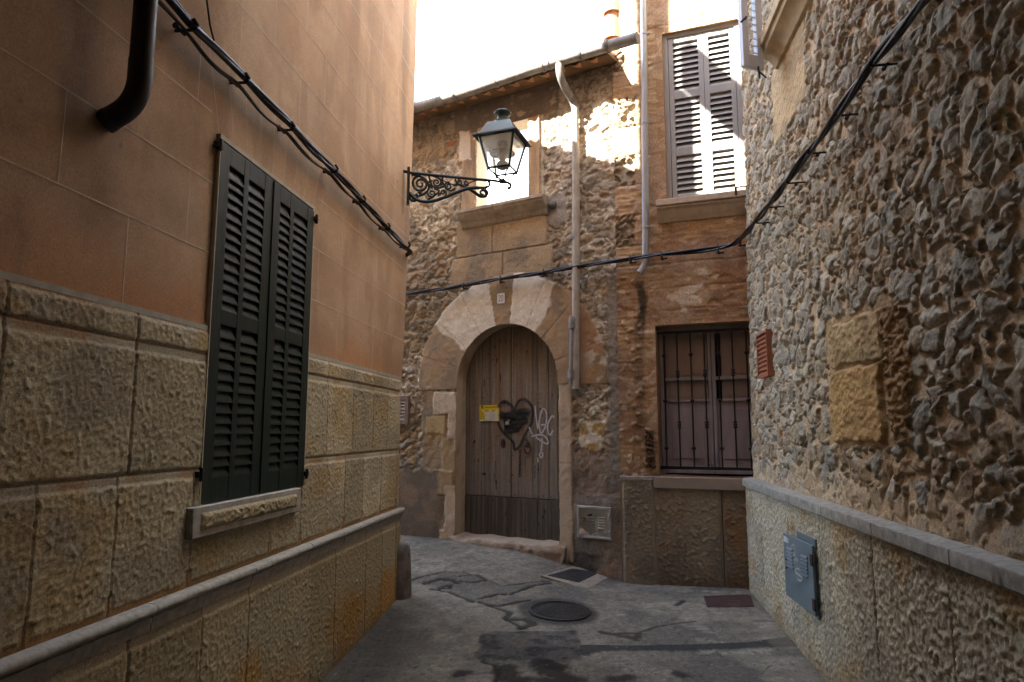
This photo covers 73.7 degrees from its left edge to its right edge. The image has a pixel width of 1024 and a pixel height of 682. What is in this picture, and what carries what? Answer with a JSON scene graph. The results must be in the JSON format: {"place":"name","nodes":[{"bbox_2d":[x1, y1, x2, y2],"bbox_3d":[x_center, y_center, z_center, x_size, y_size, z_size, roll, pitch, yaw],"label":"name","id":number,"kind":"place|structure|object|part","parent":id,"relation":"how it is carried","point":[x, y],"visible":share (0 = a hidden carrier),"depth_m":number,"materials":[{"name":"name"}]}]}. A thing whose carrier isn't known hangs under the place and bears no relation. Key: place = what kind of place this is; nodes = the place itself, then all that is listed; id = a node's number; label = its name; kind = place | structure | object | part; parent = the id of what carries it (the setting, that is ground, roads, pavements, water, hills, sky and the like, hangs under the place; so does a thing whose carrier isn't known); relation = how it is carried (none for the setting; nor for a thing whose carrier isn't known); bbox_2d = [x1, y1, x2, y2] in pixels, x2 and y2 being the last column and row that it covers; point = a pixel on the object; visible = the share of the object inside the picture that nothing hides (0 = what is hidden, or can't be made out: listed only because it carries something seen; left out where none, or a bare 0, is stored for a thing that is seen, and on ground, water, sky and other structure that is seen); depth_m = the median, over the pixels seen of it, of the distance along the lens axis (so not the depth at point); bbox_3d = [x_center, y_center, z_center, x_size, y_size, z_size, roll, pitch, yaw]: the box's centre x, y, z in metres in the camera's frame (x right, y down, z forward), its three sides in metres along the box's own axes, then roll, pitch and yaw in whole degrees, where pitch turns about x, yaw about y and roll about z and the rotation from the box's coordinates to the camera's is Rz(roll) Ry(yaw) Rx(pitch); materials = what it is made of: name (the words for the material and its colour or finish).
{"place":"outdoors","nodes":[
{"label":"outdoors","id":0,"kind":"place"},
{"bbox_2d":[414,0,604,191],"label":"sky","id":1,"kind":"structure","parent":0,"point":[460,43],"materials":[{"name":"white"}]},
{"bbox_2d":[321,534,825,681],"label":"road","id":2,"kind":"structure","parent":0,"point":[461,614],"depth_m":5.25,"materials":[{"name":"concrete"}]},
{"bbox_2d":[0,0,417,681],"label":"plaster house","id":3,"kind":"structure","parent":2,"relation":"on","point":[202,286],"depth_m":3.17,"materials":[{"name":"paint"}]},
{"bbox_2d":[96,0,157,132],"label":"short drainpipe","id":4,"kind":"object","parent":3,"relation":"attached to","point":[126,106],"visible":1,"depth_m":2.59,"materials":[{"name":"black metal"}]},
{"bbox_2d":[158,0,411,256],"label":"cable bundle","id":5,"kind":"object","parent":3,"relation":"attached to","point":[192,25],"visible":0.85,"depth_m":3.71,"materials":[{"name":"black rubber"}]},
{"bbox_2d":[403,108,531,205],"bbox_3d":[-0.443,-1.809,6.854,1.277,1.057,0.579,0,-7,4],"label":"wall lantern","id":6,"kind":"object","parent":3,"relation":"attached to","point":[501,137],"depth_m":6.72,"materials":[{"name":"black metal"}]},
{"bbox_2d":[396,541,411,599],"bbox_3d":[-1.012,2.118,6.123,0.228,0.625,0.240,-1,-8,7],"label":"guard stone","id":7,"kind":"object","parent":2,"relation":"on","point":[403,582],"visible":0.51,"depth_m":6.05,"materials":[{"name":"grey stone"}]},
{"bbox_2d":[398,51,621,580],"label":"old stone house","id":8,"kind":"structure","parent":2,"relation":"on","point":[469,352],"depth_m":8.13,"materials":[{"name":"beige stone"}]},
{"bbox_2d":[497,293,504,303],"bbox_3d":[-0.130,-0.509,8.184,0.104,0.124,0.018,-5,-9,31],"label":"number plate","id":9,"kind":"object","parent":8,"relation":"attached to","point":[500,298],"visible":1,"depth_m":8.18,"materials":[{"name":"white ceramic"}]},
{"bbox_2d":[464,326,558,540],"bbox_3d":[0.005,1.052,8.117,1.446,2.568,0.063,-5,-9,31],"label":"arched door","id":10,"kind":"structure","parent":8,"relation":"in","point":[513,369],"depth_m":8.12,"materials":[{"name":"brown wood"}]},
{"bbox_2d":[479,405,498,420],"bbox_3d":[-0.275,0.878,8.319,0.292,0.198,0.010,-4,-9,31],"label":"sign","id":11,"kind":"object","parent":10,"relation":"attached to","point":[488,412],"visible":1,"depth_m":8.32,"materials":[{"name":"yellow paper"}]},
{"bbox_2d":[519,450,520,476],"bbox_3d":[0.097,1.435,8.000,0.036,0.319,0.036,2,-8,-13],"label":"door chain","id":12,"kind":"object","parent":10,"relation":"hanging from","point":[519,461],"depth_m":7.99,"materials":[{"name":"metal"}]},
{"bbox_2d":[414,32,639,397],"bbox_3d":[-1.889,-1.113,9.164,7.762,3.870,0.481,-5,-9,31],"label":"gutter","id":13,"kind":"object","parent":8,"relation":"attached to","point":[558,62],"visible":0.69,"depth_m":7.69,"materials":[{"name":"grey metal"}]},
{"bbox_2d":[577,505,612,539],"bbox_3d":[0.880,1.929,7.258,0.395,0.335,0.068,-5,-9,31],"label":"meter cabinet","id":14,"kind":"object","parent":8,"relation":"attached to","point":[600,518],"visible":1,"depth_m":7.23,"materials":[{"name":"metal"}]},
{"bbox_3d":[0.870,1.931,7.260,0.353,0.293,0.044,-4,-9,28],"label":"cabinet door","id":15,"kind":"part","parent":14,"relation":"part of","materials":[{"name":"metal"}]},
{"bbox_2d":[406,0,930,294],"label":"long cable","id":16,"kind":"object","parent":8,"relation":"attached to","point":[890,40],"visible":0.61,"depth_m":4.70,"materials":[{"name":"black rubber"}]},
{"bbox_2d":[528,601,590,621],"bbox_3d":[0.407,2.325,5.840,0.536,0.053,0.536,-2,-6,38],"label":"manhole cover","id":17,"kind":"object","parent":2,"relation":"on","point":[561,611],"visible":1,"depth_m":5.81,"materials":[{"name":"metal"}]},
{"bbox_2d":[541,566,607,587],"bbox_3d":[0.704,2.438,6.995,0.474,0.063,0.837,9,-1,38],"label":"inspection cover","id":18,"kind":"object","parent":2,"relation":"on","point":[578,576],"visible":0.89,"depth_m":6.93,"materials":[{"name":"concrete"}]},
{"bbox_2d":[603,0,753,588],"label":"sandstone house","id":19,"kind":"structure","parent":2,"relation":"on","point":[685,437],"depth_m":7.19,"materials":[{"name":"stone"}]},
{"bbox_2d":[637,0,652,274],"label":"metal downpipe","id":20,"kind":"object","parent":19,"relation":"attached to","point":[645,122],"visible":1,"depth_m":7.38,"materials":[{"name":"metal"}]},
{"bbox_2d":[659,323,753,475],"bbox_3d":[2.153,0.647,7.231,1.100,1.600,0.310,-3,-8,21],"label":"barred window","id":21,"kind":"structure","parent":19,"relation":"in","point":[739,357],"depth_m":7.14,"materials":[{"name":"brown paint"}]},
{"bbox_2d":[704,594,753,607],"bbox_3d":[1.963,2.354,6.142,0.513,0.039,0.390,-1,-6,-2],"label":"meter cover","id":22,"kind":"object","parent":2,"relation":"on","point":[722,601],"visible":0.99,"depth_m":6.12,"materials":[{"name":"red metal"}]},
{"bbox_2d":[738,0,1023,681],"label":"rubble stone house","id":23,"kind":"structure","parent":2,"relation":"on","point":[885,268],"depth_m":3.40,"materials":[{"name":"grey stone"}]},
{"bbox_2d":[783,530,820,619],"bbox_3d":[2.002,1.575,4.679,0.123,0.505,0.597,-1,-8,7],"label":"blue meter cabinet","id":24,"kind":"object","parent":23,"relation":"attached to","point":[801,571],"visible":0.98,"depth_m":4.60,"materials":[{"name":"metal"}]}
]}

